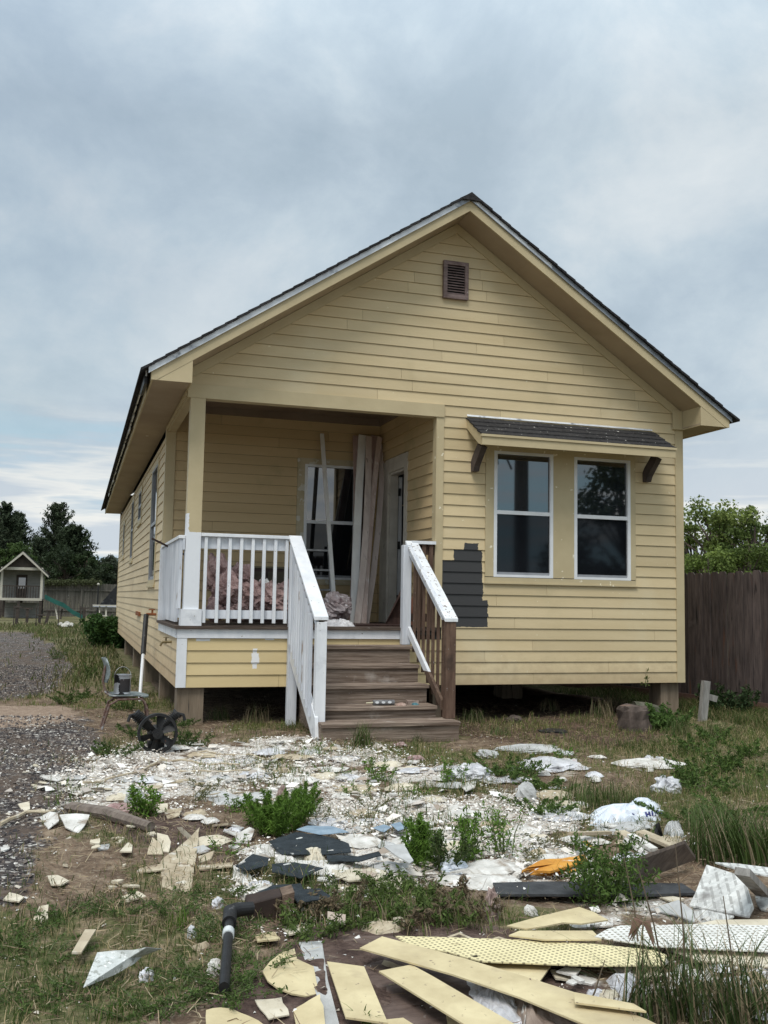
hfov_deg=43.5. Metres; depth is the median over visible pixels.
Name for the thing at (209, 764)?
twig
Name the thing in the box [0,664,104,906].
gravel
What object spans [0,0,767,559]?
sky
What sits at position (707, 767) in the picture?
weed
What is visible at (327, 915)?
grass tuft
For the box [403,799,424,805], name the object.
plaster scrap
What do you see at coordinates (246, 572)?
insulation batt
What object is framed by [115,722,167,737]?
weed
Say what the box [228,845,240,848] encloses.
plaster scrap
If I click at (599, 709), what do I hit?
grass tuft
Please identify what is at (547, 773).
torn sheet
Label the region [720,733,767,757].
weed
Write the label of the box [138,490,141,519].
window
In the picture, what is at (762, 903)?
board scrap
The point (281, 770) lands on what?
torn sheet
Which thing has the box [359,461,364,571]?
trim board
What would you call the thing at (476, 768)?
tuft
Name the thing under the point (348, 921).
weed
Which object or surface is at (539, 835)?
torn sheet
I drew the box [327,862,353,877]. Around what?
plaster board
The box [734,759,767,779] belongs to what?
weed
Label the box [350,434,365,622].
trim board
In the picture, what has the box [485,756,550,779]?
weed
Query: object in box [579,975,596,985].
board scrap
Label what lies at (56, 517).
pine tree
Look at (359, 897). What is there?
weed
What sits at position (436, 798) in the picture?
torn sheet
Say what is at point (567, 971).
plaster scrap
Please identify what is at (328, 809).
weed
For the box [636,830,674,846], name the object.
broken slat
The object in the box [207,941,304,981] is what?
weed
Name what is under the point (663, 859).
brown plank
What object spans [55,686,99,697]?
weed
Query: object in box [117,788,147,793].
torn sheet
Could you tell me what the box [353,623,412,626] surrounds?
floor board
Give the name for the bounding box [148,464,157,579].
window
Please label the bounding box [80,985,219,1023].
weed
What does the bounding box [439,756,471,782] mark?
weed
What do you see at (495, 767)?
weed
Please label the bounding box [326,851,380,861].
roofing felt
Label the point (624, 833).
broken slat
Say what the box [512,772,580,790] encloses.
weed
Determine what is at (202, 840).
torn sheet
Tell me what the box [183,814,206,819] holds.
torn sheet
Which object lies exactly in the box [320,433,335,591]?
wooden pole
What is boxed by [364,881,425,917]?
weed
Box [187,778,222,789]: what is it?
weed
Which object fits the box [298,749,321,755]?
torn sheet
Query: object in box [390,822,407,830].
blue tarp
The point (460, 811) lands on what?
torn sheet
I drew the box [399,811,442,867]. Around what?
weed
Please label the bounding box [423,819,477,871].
weed
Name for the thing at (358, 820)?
torn sheet
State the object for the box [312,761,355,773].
weed
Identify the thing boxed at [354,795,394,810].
weed
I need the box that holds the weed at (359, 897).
[318,877,377,917]
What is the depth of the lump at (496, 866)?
4.74 m
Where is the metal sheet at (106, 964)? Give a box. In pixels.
[83,947,161,987]
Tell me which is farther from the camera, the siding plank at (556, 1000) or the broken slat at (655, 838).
the broken slat at (655, 838)
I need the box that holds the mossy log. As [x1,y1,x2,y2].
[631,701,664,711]
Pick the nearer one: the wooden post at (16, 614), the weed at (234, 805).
the weed at (234, 805)
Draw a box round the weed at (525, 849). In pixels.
[521,842,546,864]
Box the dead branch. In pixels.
[65,802,154,831]
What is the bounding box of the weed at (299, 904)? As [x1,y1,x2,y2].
[271,883,347,923]
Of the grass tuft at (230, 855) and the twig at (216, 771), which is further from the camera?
the twig at (216, 771)
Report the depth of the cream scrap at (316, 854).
4.89 m
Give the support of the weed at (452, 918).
on the ground at (466, 695)
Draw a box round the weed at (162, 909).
[126,885,209,918]
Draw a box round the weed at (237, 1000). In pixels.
[158,961,267,1010]
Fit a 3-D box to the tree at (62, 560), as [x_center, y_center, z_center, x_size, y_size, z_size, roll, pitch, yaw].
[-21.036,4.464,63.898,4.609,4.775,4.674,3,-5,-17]
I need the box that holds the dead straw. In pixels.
[1,699,767,1023]
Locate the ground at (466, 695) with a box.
[0,597,767,1023]
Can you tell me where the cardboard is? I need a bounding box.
[513,978,577,1023]
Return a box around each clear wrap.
[466,981,521,1023]
[606,971,645,1000]
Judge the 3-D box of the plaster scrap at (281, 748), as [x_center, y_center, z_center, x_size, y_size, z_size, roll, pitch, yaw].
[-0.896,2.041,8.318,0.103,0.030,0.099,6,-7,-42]
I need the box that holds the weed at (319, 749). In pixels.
[303,742,333,755]
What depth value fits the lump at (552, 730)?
9.92 m
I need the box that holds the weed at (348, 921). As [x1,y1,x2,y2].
[295,896,375,934]
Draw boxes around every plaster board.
[0,844,9,851]
[40,773,67,781]
[40,812,58,829]
[59,813,89,832]
[233,866,251,885]
[235,827,254,841]
[238,847,273,864]
[242,883,271,897]
[275,852,294,863]
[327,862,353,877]
[462,780,476,791]
[570,917,612,928]
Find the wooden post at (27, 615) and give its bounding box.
[24,608,32,622]
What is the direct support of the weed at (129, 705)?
on the ground at (466, 695)
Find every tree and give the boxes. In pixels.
[0,500,24,557]
[0,517,12,549]
[0,541,45,578]
[0,548,16,577]
[16,511,34,602]
[23,536,57,585]
[24,502,76,611]
[35,543,100,600]
[46,524,100,607]
[58,550,113,597]
[73,565,114,611]
[95,553,117,586]
[104,558,117,583]
[684,495,765,573]
[684,524,737,573]
[684,545,753,623]
[705,542,767,626]
[707,518,767,572]
[742,517,767,567]
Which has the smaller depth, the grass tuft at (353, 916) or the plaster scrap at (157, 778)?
the grass tuft at (353, 916)
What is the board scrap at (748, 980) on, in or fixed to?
on the ground at (466, 695)
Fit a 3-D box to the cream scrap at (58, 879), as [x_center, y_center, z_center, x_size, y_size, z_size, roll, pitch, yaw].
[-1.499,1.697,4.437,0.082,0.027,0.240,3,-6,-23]
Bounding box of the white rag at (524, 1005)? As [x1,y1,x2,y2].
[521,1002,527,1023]
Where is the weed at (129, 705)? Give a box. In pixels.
[101,697,150,710]
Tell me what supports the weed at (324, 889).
on the ground at (466, 695)
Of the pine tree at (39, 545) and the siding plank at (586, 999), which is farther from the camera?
the pine tree at (39, 545)
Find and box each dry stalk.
[592,960,604,995]
[624,858,638,946]
[633,851,666,987]
[675,843,686,1017]
[723,896,734,994]
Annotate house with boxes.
[101,192,739,741]
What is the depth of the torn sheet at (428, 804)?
6.25 m
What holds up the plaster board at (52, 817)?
on the ground at (466, 695)
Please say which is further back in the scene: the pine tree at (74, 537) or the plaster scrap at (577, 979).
the pine tree at (74, 537)
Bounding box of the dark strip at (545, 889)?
[493,881,694,896]
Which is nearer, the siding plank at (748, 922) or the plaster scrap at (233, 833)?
the siding plank at (748, 922)
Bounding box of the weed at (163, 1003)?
[107,967,219,1012]
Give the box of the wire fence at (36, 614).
[0,605,83,627]
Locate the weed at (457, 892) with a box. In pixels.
[417,876,473,903]
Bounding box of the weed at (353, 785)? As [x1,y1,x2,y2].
[341,779,373,796]
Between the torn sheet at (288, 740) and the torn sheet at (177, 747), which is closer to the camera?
the torn sheet at (177, 747)
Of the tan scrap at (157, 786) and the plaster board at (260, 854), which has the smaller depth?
the plaster board at (260, 854)
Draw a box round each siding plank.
[327,961,387,1023]
[360,936,654,1023]
[379,964,513,1023]
[479,962,550,980]
[507,907,607,929]
[509,931,601,940]
[574,992,645,1012]
[667,948,767,967]
[698,919,767,924]
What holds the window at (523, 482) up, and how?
in the house
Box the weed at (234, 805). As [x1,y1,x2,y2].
[223,792,252,814]
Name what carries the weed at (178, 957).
on the ground at (466, 695)
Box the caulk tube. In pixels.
[366,700,394,704]
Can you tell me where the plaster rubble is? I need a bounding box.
[23,734,694,935]
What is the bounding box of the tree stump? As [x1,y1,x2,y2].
[616,703,652,731]
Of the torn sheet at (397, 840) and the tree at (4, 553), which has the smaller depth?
the torn sheet at (397, 840)
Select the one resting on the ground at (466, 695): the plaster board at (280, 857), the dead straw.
the dead straw
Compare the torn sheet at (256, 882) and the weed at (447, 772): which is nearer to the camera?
the torn sheet at (256, 882)
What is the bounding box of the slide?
[45,595,82,618]
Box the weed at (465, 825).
[451,805,491,861]
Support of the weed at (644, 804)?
on the ground at (466, 695)
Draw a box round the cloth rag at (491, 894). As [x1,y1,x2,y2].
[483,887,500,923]
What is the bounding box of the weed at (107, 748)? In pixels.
[91,739,146,757]
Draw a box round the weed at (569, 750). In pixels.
[552,744,578,758]
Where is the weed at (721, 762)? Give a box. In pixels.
[695,740,743,770]
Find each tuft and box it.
[96,998,123,1023]
[108,803,133,812]
[166,904,193,931]
[171,725,203,736]
[183,791,219,804]
[205,702,234,720]
[207,782,237,791]
[209,849,257,865]
[241,702,282,723]
[273,890,348,925]
[278,719,307,730]
[300,897,372,930]
[302,866,329,889]
[318,888,384,916]
[329,885,394,930]
[340,1001,385,1023]
[343,719,388,748]
[354,894,428,932]
[372,830,385,848]
[376,882,444,920]
[381,902,463,936]
[393,742,406,746]
[403,890,493,931]
[407,755,424,760]
[412,731,421,742]
[430,883,507,928]
[450,762,495,781]
[454,902,529,933]
[462,708,486,723]
[483,722,510,736]
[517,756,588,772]
[539,697,560,711]
[544,834,576,850]
[545,770,642,812]
[548,908,767,1023]
[579,896,767,1023]
[589,696,615,718]
[599,690,624,707]
[601,962,767,1023]
[610,783,663,803]
[645,911,767,1023]
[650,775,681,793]
[651,789,767,869]
[665,715,698,737]
[674,788,741,833]
[698,716,733,736]
[718,771,767,796]
[718,806,767,861]
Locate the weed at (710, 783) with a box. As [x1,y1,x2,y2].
[669,767,743,794]
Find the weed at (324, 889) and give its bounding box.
[276,886,351,918]
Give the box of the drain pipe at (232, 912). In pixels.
[218,902,254,992]
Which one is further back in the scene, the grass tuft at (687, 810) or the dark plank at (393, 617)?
the dark plank at (393, 617)
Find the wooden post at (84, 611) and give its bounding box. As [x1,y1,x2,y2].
[81,607,88,619]
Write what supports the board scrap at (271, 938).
on the ground at (466, 695)
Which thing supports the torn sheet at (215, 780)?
on the ground at (466, 695)
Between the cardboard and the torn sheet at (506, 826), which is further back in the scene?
the torn sheet at (506, 826)
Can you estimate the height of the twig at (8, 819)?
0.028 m
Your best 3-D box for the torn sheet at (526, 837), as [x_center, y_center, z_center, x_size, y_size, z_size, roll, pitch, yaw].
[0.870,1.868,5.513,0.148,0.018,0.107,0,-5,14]
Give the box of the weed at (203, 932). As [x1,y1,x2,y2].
[177,906,271,945]
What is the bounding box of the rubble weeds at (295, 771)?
[29,733,689,929]
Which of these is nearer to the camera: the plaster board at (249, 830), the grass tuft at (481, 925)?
the grass tuft at (481, 925)
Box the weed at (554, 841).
[524,830,571,847]
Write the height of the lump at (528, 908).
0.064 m
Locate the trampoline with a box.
[93,583,116,612]
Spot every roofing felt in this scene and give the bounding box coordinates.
[236,854,268,870]
[259,883,302,891]
[269,832,350,854]
[272,862,322,878]
[294,888,331,902]
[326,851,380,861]
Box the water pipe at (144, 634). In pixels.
[138,609,155,700]
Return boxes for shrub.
[78,612,124,648]
[644,702,696,730]
[694,682,761,712]
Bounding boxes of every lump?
[124,787,145,802]
[440,858,467,874]
[462,859,523,878]
[476,749,498,758]
[493,744,562,753]
[504,715,521,722]
[515,781,536,802]
[524,904,537,915]
[538,728,567,733]
[592,821,655,835]
[611,758,684,768]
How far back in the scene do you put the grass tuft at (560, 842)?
5.40 m
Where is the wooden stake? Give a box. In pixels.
[698,680,717,721]
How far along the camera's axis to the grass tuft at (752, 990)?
3.07 m
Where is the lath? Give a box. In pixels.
[72,929,95,953]
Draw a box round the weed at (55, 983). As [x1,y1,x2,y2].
[33,965,145,1016]
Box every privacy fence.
[2,583,116,616]
[614,570,767,702]
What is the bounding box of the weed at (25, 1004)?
[0,975,90,1018]
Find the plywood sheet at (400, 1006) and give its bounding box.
[324,936,472,1023]
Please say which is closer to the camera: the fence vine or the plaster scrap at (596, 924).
the plaster scrap at (596, 924)
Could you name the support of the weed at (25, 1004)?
on the ground at (466, 695)
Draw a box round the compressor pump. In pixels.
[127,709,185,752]
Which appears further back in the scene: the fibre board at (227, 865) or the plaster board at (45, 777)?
the plaster board at (45, 777)
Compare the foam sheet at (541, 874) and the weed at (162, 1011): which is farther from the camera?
the foam sheet at (541, 874)
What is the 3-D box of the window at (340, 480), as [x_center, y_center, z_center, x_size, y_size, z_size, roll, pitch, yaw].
[-0.727,0.138,12.891,0.720,1.530,0.052,3,-5,-17]
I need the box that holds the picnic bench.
[93,605,115,616]
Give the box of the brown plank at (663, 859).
[628,840,695,881]
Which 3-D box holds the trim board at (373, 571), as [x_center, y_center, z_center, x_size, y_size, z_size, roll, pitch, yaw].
[-0.097,0.205,12.620,0.124,2.498,0.856,0,-5,12]
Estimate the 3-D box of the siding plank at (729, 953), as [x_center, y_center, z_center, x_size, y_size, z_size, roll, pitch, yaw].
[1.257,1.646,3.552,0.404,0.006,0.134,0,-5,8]
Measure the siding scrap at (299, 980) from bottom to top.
0.032 m
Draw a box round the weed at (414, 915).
[398,896,454,931]
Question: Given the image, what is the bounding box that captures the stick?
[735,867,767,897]
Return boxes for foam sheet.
[522,855,586,872]
[530,869,575,876]
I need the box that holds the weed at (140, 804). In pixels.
[120,773,166,818]
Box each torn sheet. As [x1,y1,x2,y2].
[91,784,130,792]
[106,792,125,800]
[109,775,138,781]
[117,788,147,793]
[135,776,166,782]
[137,775,168,780]
[169,744,189,749]
[182,809,206,815]
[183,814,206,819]
[187,752,222,756]
[193,758,222,762]
[194,791,233,796]
[197,778,229,785]
[198,835,231,845]
[201,817,219,823]
[206,761,228,766]
[206,774,231,780]
[208,794,254,804]
[223,826,243,832]
[231,759,256,763]
[237,771,268,777]
[241,844,277,855]
[245,880,271,886]
[247,792,274,798]
[253,748,284,754]
[265,776,318,783]
[270,739,293,742]
[272,767,289,772]
[280,754,314,759]
[291,860,363,874]
[293,855,303,860]
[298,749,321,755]
[307,772,337,779]
[308,817,348,828]
[313,766,349,771]
[323,747,337,749]
[332,793,357,798]
[334,784,380,793]
[335,773,359,780]
[336,756,352,761]
[339,834,380,848]
[340,817,366,825]
[345,826,369,832]
[347,809,377,815]
[359,818,383,823]
[368,861,412,872]
[373,761,402,766]
[378,841,395,847]
[384,783,419,790]
[392,833,451,843]
[396,767,433,772]
[413,802,433,806]
[421,796,445,801]
[432,776,442,780]
[435,782,462,787]
[440,874,467,885]
[441,841,487,850]
[446,808,490,820]
[461,873,521,890]
[479,825,512,830]
[493,775,531,781]
[507,824,541,834]
[524,836,545,841]
[528,809,588,821]
[528,848,545,856]
[530,834,548,840]
[532,854,591,874]
[536,790,572,798]
[538,770,550,775]
[545,800,587,808]
[558,836,611,845]
[586,771,603,776]
[587,988,601,996]
[589,755,604,757]
[590,775,600,781]
[599,989,618,998]
[613,851,646,861]
[615,836,667,846]
[710,963,729,972]
[741,960,767,973]
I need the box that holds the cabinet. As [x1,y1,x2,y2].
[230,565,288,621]
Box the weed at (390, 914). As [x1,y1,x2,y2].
[348,898,418,932]
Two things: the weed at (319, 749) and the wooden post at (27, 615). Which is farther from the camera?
the wooden post at (27, 615)
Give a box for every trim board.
[348,435,357,620]
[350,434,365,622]
[354,436,371,622]
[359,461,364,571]
[361,436,381,622]
[367,444,383,622]
[369,435,376,573]
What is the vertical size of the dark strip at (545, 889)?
0.011 m
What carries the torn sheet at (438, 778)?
on the ground at (466, 695)
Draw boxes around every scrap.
[3,892,23,902]
[18,801,29,810]
[34,904,48,922]
[47,875,68,885]
[90,838,99,844]
[111,879,123,883]
[120,843,131,852]
[122,884,139,887]
[122,891,145,902]
[138,967,153,981]
[146,785,162,789]
[153,776,164,780]
[170,779,188,783]
[187,925,196,938]
[192,941,210,952]
[206,1007,261,1023]
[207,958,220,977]
[212,823,233,826]
[212,896,223,908]
[224,831,237,835]
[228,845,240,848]
[253,932,279,942]
[255,997,288,1019]
[262,949,316,996]
[271,754,285,758]
[273,745,286,750]
[276,785,284,798]
[282,924,306,935]
[293,994,324,1023]
[303,847,326,860]
[317,877,331,881]
[328,876,406,890]
[332,865,386,881]
[335,776,348,779]
[360,1018,411,1023]
[382,960,400,967]
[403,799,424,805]
[406,700,418,703]
[407,760,419,763]
[446,1015,459,1023]
[447,933,523,939]
[449,804,463,810]
[449,869,467,873]
[550,970,578,980]
[556,967,580,975]
[566,979,576,985]
[571,975,584,983]
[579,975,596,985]
[590,922,601,926]
[601,823,617,827]
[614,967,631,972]
[628,966,661,976]
[656,896,684,901]
[666,968,718,985]
[703,916,710,921]
[723,974,767,991]
[748,971,767,983]
[755,896,767,911]
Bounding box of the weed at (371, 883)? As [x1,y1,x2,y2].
[351,870,410,901]
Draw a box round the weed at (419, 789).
[398,782,434,798]
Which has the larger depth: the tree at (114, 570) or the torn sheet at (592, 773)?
the tree at (114, 570)
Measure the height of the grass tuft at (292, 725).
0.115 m
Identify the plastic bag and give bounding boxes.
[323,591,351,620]
[590,797,662,825]
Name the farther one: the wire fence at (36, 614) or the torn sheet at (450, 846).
the wire fence at (36, 614)
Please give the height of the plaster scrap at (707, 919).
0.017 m
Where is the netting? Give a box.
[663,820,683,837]
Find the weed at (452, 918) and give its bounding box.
[429,896,478,927]
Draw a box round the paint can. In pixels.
[114,667,131,693]
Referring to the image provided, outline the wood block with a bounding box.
[245,885,294,920]
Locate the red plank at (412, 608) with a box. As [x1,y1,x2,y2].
[411,596,412,624]
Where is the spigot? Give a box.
[159,637,171,645]
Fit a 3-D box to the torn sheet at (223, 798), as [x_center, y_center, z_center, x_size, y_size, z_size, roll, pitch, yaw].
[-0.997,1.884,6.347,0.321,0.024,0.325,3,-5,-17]
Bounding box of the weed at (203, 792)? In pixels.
[190,782,215,800]
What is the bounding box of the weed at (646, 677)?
[641,668,649,686]
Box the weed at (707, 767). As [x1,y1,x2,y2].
[663,753,734,775]
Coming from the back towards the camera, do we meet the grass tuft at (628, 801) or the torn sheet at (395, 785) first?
the torn sheet at (395, 785)
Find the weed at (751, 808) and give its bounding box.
[691,792,767,817]
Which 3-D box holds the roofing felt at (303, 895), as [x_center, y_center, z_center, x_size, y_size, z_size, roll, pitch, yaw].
[-0.312,1.631,4.098,0.164,0.004,0.173,3,-5,-17]
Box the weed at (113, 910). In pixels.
[80,889,157,917]
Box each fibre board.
[137,863,163,873]
[147,837,162,854]
[157,803,167,812]
[157,833,170,852]
[161,827,199,892]
[164,808,181,818]
[177,827,190,838]
[197,862,233,869]
[198,851,213,862]
[361,919,404,934]
[659,835,681,847]
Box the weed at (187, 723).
[150,717,201,726]
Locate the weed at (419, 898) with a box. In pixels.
[409,879,463,915]
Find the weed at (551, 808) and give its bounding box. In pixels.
[496,793,579,814]
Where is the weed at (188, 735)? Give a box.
[166,728,214,746]
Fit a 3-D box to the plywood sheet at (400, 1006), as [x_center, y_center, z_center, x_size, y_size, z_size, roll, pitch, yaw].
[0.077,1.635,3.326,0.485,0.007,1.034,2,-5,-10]
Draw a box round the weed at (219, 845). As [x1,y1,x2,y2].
[205,833,249,858]
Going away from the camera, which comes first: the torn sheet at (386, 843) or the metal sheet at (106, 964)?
the metal sheet at (106, 964)
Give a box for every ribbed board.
[648,900,694,922]
[689,865,753,917]
[693,908,733,921]
[715,862,767,876]
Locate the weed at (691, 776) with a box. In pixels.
[660,764,737,789]
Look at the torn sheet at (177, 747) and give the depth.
8.52 m
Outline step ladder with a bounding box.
[306,546,330,597]
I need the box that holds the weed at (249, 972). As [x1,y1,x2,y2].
[182,954,289,1003]
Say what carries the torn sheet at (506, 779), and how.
on the ground at (466, 695)
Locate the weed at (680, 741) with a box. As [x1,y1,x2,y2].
[664,732,721,755]
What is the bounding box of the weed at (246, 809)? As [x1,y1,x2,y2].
[235,790,276,827]
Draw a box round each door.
[15,575,27,597]
[396,477,401,598]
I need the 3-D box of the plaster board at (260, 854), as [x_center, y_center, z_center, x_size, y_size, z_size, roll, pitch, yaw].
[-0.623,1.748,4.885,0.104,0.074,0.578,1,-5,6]
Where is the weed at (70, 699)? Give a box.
[46,693,87,704]
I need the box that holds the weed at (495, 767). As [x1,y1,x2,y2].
[460,750,533,775]
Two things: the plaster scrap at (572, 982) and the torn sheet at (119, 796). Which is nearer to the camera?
the plaster scrap at (572, 982)
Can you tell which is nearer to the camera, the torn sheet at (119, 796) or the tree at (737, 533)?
the torn sheet at (119, 796)
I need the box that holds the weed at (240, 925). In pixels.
[203,900,288,933]
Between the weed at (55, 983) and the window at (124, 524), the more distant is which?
the window at (124, 524)
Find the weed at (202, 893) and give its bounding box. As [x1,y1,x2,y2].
[174,877,259,902]
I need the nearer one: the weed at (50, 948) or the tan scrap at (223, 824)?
the weed at (50, 948)
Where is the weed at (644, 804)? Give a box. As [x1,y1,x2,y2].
[633,800,722,822]
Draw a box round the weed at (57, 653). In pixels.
[47,645,69,658]
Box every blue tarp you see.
[296,826,347,834]
[373,824,390,831]
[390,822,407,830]
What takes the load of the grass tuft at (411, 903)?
on the ground at (466, 695)
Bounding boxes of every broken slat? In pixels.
[567,831,611,835]
[614,830,636,843]
[623,838,643,852]
[627,833,657,851]
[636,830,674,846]
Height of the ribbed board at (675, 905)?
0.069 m
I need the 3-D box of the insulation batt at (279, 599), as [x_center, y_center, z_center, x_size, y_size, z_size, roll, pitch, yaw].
[-1.198,1.040,10.999,0.419,0.373,0.354,3,-5,-17]
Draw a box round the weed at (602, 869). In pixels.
[558,827,662,908]
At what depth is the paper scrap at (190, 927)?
3.74 m
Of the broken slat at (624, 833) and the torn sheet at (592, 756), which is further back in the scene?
the torn sheet at (592, 756)
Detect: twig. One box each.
[0,809,54,826]
[82,755,211,783]
[160,757,273,765]
[179,769,249,771]
[192,750,298,761]
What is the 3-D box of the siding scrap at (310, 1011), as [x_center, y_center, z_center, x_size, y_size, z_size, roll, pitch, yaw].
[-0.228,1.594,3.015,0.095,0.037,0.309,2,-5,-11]
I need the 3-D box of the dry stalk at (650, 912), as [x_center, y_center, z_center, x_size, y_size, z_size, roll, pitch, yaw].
[0.919,1.421,3.308,0.123,0.498,0.009,1,-5,1]
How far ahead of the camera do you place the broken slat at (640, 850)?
5.22 m
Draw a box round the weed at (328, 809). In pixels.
[290,800,332,824]
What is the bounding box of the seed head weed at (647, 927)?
[628,916,654,981]
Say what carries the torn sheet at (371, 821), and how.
on the ground at (466, 695)
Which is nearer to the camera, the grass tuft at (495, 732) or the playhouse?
the grass tuft at (495, 732)
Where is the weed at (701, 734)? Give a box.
[690,722,732,741]
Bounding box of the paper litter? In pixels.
[4,735,702,975]
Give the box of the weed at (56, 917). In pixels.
[27,893,97,930]
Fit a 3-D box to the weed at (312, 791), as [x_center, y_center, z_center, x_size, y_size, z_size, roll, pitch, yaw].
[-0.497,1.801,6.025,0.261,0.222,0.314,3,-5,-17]
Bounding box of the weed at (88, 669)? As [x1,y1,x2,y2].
[82,662,111,677]
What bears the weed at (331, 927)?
on the ground at (466, 695)
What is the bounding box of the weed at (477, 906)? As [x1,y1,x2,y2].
[432,874,506,919]
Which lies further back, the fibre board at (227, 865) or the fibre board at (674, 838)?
the fibre board at (674, 838)
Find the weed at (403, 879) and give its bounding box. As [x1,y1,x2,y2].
[383,861,448,901]
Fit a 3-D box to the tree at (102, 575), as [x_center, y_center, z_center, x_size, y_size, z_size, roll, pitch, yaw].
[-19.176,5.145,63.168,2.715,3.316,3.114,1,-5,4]
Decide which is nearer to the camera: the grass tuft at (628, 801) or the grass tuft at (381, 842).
the grass tuft at (381, 842)
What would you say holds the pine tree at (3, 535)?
on the ground at (466, 695)
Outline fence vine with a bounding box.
[44,576,101,587]
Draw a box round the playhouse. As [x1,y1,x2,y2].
[0,551,50,617]
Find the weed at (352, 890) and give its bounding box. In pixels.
[324,874,386,905]
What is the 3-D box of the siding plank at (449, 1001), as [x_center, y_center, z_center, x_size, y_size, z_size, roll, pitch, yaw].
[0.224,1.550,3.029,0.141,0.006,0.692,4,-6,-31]
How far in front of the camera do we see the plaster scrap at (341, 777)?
7.16 m
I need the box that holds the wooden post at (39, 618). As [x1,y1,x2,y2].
[37,615,44,623]
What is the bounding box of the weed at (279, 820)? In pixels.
[242,787,317,836]
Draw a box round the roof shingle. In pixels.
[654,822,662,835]
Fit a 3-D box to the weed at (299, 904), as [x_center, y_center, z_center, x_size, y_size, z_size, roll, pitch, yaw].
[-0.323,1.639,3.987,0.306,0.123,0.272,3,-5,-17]
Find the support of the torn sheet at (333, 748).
on the ground at (466, 695)
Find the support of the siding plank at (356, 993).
on the plywood sheet at (400, 1006)
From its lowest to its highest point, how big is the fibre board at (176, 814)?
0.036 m
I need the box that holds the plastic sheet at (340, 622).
[325,618,353,626]
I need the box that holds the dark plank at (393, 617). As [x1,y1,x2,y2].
[385,590,400,623]
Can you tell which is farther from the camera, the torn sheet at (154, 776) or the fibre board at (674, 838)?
the torn sheet at (154, 776)
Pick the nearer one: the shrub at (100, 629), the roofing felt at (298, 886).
the roofing felt at (298, 886)
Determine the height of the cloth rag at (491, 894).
0.092 m
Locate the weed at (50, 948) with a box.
[0,931,98,966]
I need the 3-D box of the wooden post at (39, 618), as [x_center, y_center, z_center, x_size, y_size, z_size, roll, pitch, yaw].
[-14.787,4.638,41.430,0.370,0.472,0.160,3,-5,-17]
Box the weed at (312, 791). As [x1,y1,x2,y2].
[283,779,322,816]
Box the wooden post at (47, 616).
[45,610,54,623]
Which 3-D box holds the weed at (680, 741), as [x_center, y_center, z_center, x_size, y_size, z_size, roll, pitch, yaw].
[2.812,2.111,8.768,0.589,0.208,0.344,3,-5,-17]
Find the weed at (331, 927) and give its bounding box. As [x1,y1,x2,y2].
[276,898,348,942]
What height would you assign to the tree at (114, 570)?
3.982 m
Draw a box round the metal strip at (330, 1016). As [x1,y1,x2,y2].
[299,941,338,1023]
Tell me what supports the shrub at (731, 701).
on the ground at (466, 695)
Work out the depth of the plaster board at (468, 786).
6.78 m
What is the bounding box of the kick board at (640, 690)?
[553,684,767,709]
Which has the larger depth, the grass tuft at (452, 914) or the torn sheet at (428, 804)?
the torn sheet at (428, 804)
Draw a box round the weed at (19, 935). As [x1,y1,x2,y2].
[0,917,57,950]
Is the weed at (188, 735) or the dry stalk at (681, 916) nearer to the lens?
the dry stalk at (681, 916)
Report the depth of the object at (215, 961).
3.37 m
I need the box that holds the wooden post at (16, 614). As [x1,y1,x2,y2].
[13,607,22,623]
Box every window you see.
[122,524,124,554]
[130,501,133,557]
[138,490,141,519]
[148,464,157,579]
[303,464,353,579]
[492,450,552,577]
[574,457,630,580]
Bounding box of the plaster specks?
[0,705,767,1013]
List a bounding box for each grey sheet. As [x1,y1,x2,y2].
[69,775,87,779]
[97,844,109,850]
[193,845,210,853]
[384,844,412,864]
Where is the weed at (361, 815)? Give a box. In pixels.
[342,810,373,823]
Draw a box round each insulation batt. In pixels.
[206,552,227,590]
[206,600,223,621]
[208,567,238,607]
[224,603,248,620]
[231,562,250,582]
[235,579,268,609]
[258,577,279,589]
[264,587,287,612]
[277,579,304,592]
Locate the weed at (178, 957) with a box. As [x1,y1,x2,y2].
[145,948,216,993]
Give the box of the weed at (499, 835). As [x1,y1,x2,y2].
[475,800,528,859]
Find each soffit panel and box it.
[395,936,666,966]
[595,924,767,951]
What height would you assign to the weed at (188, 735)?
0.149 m
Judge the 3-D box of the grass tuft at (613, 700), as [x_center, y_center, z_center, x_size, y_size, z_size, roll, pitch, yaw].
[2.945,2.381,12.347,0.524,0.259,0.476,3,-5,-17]
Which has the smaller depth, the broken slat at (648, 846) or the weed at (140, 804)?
the broken slat at (648, 846)
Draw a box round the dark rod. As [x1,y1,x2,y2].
[151,538,183,554]
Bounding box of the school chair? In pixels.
[99,657,148,730]
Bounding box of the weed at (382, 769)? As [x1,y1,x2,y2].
[362,757,397,782]
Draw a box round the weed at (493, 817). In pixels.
[478,805,507,824]
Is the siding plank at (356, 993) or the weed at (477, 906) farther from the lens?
the weed at (477, 906)
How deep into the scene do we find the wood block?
3.98 m
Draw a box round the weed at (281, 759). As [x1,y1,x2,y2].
[248,753,284,763]
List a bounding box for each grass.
[0,621,139,697]
[0,686,767,826]
[0,781,767,1023]
[568,684,767,731]
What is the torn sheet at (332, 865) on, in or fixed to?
on the ground at (466, 695)
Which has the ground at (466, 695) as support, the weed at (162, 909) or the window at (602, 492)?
the weed at (162, 909)
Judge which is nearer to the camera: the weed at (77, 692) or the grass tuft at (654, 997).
the grass tuft at (654, 997)

